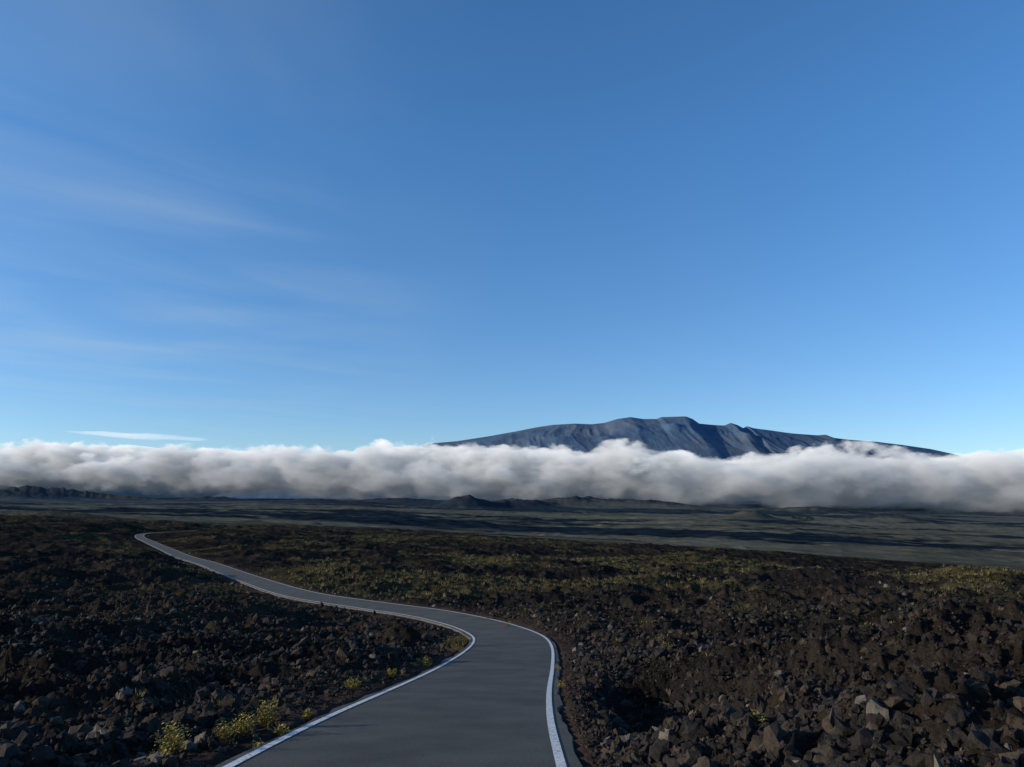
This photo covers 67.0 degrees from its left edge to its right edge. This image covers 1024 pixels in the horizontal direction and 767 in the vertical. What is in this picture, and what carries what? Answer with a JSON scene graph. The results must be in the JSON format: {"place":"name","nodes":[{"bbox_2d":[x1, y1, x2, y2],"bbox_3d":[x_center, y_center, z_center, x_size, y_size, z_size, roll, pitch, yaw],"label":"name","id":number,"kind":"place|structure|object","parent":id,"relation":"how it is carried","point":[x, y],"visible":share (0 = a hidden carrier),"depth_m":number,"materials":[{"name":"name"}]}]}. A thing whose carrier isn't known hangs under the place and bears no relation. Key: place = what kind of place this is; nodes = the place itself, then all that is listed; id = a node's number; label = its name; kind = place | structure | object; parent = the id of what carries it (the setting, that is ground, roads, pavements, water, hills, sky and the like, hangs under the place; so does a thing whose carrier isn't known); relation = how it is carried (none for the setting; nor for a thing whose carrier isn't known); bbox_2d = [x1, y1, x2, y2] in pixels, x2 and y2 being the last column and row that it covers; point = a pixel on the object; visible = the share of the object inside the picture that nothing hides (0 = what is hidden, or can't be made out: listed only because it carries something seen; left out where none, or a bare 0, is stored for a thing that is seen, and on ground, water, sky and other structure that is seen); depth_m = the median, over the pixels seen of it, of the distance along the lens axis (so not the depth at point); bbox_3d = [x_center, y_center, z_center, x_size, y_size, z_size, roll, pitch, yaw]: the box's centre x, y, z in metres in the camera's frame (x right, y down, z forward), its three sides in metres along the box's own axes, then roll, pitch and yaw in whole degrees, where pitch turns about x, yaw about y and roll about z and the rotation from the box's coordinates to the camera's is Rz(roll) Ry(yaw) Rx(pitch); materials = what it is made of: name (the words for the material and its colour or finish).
{"place":"outdoors","nodes":[
{"label":"outdoors","id":0,"kind":"place"},
{"bbox_2d":[0,479,272,496],"bbox_3d":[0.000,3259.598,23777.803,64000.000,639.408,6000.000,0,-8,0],"label":"distant hills","id":1,"kind":"structure","parent":0,"point":[165,488],"depth_m":22411.15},
{"bbox_2d":[135,532,582,766],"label":"asphalt road","id":2,"kind":"structure","parent":0,"point":[488,696],"depth_m":10.46,"materials":[{"name":"grey asphalt"}]},
{"bbox_2d":[0,485,1023,766],"bbox_3d":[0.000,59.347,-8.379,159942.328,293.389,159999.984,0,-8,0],"label":"lava field ground","id":3,"kind":"structure","parent":0,"point":[876,541],"depth_m":76.87,"materials":[{"name":"black stone"}]},
{"bbox_2d":[149,742,172,757],"bbox_3d":[-3.136,3.337,6.901,0.186,0.226,0.180,-8,-11,44],"label":"yellow shrub","id":4,"kind":"object","parent":3,"relation":"on","point":[162,750],"visible":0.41,"depth_m":6.90,"materials":[{"name":"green plant"}]},
{"bbox_2d":[154,720,189,753],"bbox_3d":[-3.240,3.409,7.383,0.339,0.388,0.364,0,-8,0],"label":"yellow shrub","id":5,"kind":"object","parent":3,"relation":"on","point":[170,740],"visible":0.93,"depth_m":7.35,"materials":[{"name":"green plant"}]},
{"bbox_2d":[214,720,236,742],"bbox_3d":[-2.947,3.615,7.974,0.253,0.260,0.260,0,-8,0],"label":"yellow shrub","id":6,"kind":"object","parent":3,"relation":"on","point":[228,732],"visible":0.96,"depth_m":7.97,"materials":[{"name":"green plant"}]},
{"bbox_2d":[231,711,255,735],"bbox_3d":[-2.901,3.705,8.351,0.286,0.347,0.272,-5,-9,31],"label":"yellow shrub","id":7,"kind":"object","parent":3,"relation":"on","point":[243,728],"visible":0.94,"depth_m":8.32,"materials":[{"name":"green plant"}]},
{"bbox_2d":[250,738,264,748],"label":"yellow shrub","id":8,"kind":"object","parent":3,"relation":"on","point":[256,744],"visible":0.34,"depth_m":7.75,"materials":[{"name":"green plant"}]},
{"bbox_2d":[252,698,279,728],"bbox_3d":[-2.868,3.869,9.007,0.325,0.379,0.296,0,-8,0],"label":"yellow shrub","id":9,"kind":"object","parent":3,"relation":"on","point":[264,719],"visible":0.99,"depth_m":8.99,"materials":[{"name":"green plant"}]},
{"bbox_2d":[271,723,289,735],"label":"yellow shrub","id":10,"kind":"object","parent":3,"relation":"on","point":[282,731],"visible":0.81,"depth_m":8.54,"materials":[{"name":"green plant"}]},
{"bbox_2d":[301,708,312,719],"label":"yellow shrub","id":11,"kind":"object","parent":3,"relation":"on","point":[305,715],"visible":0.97,"depth_m":9.91,"materials":[{"name":"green plant"}]},
{"bbox_2d":[344,677,360,691],"bbox_3d":[-2.786,5.278,13.533,0.301,0.283,0.309,0,-8,0],"label":"yellow shrub","id":12,"kind":"object","parent":3,"relation":"on","point":[352,686],"visible":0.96,"depth_m":13.50,"materials":[{"name":"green plant"}]},
{"bbox_2d":[387,668,396,678],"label":"yellow shrub","id":13,"kind":"object","parent":3,"relation":"on","point":[393,673],"visible":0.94,"depth_m":16.30,"materials":[{"name":"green plant"}]},
{"bbox_2d":[416,656,431,665],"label":"yellow shrub","id":14,"kind":"object","parent":3,"relation":"on","point":[424,663],"visible":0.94,"depth_m":19.92,"materials":[{"name":"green plant"}]},
{"bbox_2d":[444,635,455,645],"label":"yellow shrub","id":15,"kind":"object","parent":3,"relation":"on","point":[449,642],"visible":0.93,"depth_m":27.48,"materials":[{"name":"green plant"}]},
{"bbox_2d":[450,642,463,652],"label":"yellow shrub","id":16,"kind":"object","parent":3,"relation":"on","point":[456,647],"visible":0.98,"depth_m":25.34,"materials":[{"name":"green plant"}]},
{"bbox_2d":[453,631,468,646],"bbox_3d":[-1.816,9.119,27.518,0.628,0.552,0.673,-8,-11,44],"label":"yellow shrub","id":17,"kind":"object","parent":3,"relation":"on","point":[464,640],"visible":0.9,"depth_m":27.49,"materials":[{"name":"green plant"}]},
{"bbox_2d":[0,587,1021,739],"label":"dry yellow grass","id":18,"kind":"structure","parent":3,"relation":"on","point":[161,713],"depth_m":14.28,"materials":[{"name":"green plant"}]},
{"bbox_2d":[0,550,1023,766],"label":"lava rocks","id":19,"kind":"object","parent":3,"relation":"on","point":[773,740],"visible":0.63,"depth_m":11.32,"materials":[{"name":"black stone"}]},
{"bbox_2d":[7,521,1023,610],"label":"grass tufts","id":20,"kind":"object","parent":3,"relation":"on","point":[543,580],"visible":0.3,"depth_m":83.95,"materials":[{"name":"green plant"}]},
{"bbox_2d":[732,601,752,612],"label":"yellow shrub","id":21,"kind":"object","parent":3,"relation":"on","point":[744,609],"visible":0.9,"depth_m":41.60,"materials":[{"name":"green plant"}]},
{"bbox_2d":[749,708,766,722],"bbox_3d":[2.179,3.034,6.933,0.221,0.216,0.193,-5,-9,32],"label":"yellow shrub","id":22,"kind":"object","parent":3,"relation":"on","point":[761,714],"visible":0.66,"depth_m":6.93,"materials":[{"name":"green plant"}]},
{"bbox_2d":[791,515,814,519],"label":"distant trees","id":23,"kind":"object","parent":3,"relation":"on","point":[793,517],"visible":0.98,"depth_m":3646.00,"materials":[{"name":"green plant"}]},
{"bbox_2d":[0,0,1023,481],"label":"sky","id":24,"kind":"structure","parent":0,"point":[241,240],"materials":[{"name":"blue"}]},
{"bbox_2d":[212,416,1023,502],"bbox_3d":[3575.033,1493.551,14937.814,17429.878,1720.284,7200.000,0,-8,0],"label":"volcano mountain","id":25,"kind":"structure","parent":0,"point":[682,458],"depth_m":12835.80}
]}

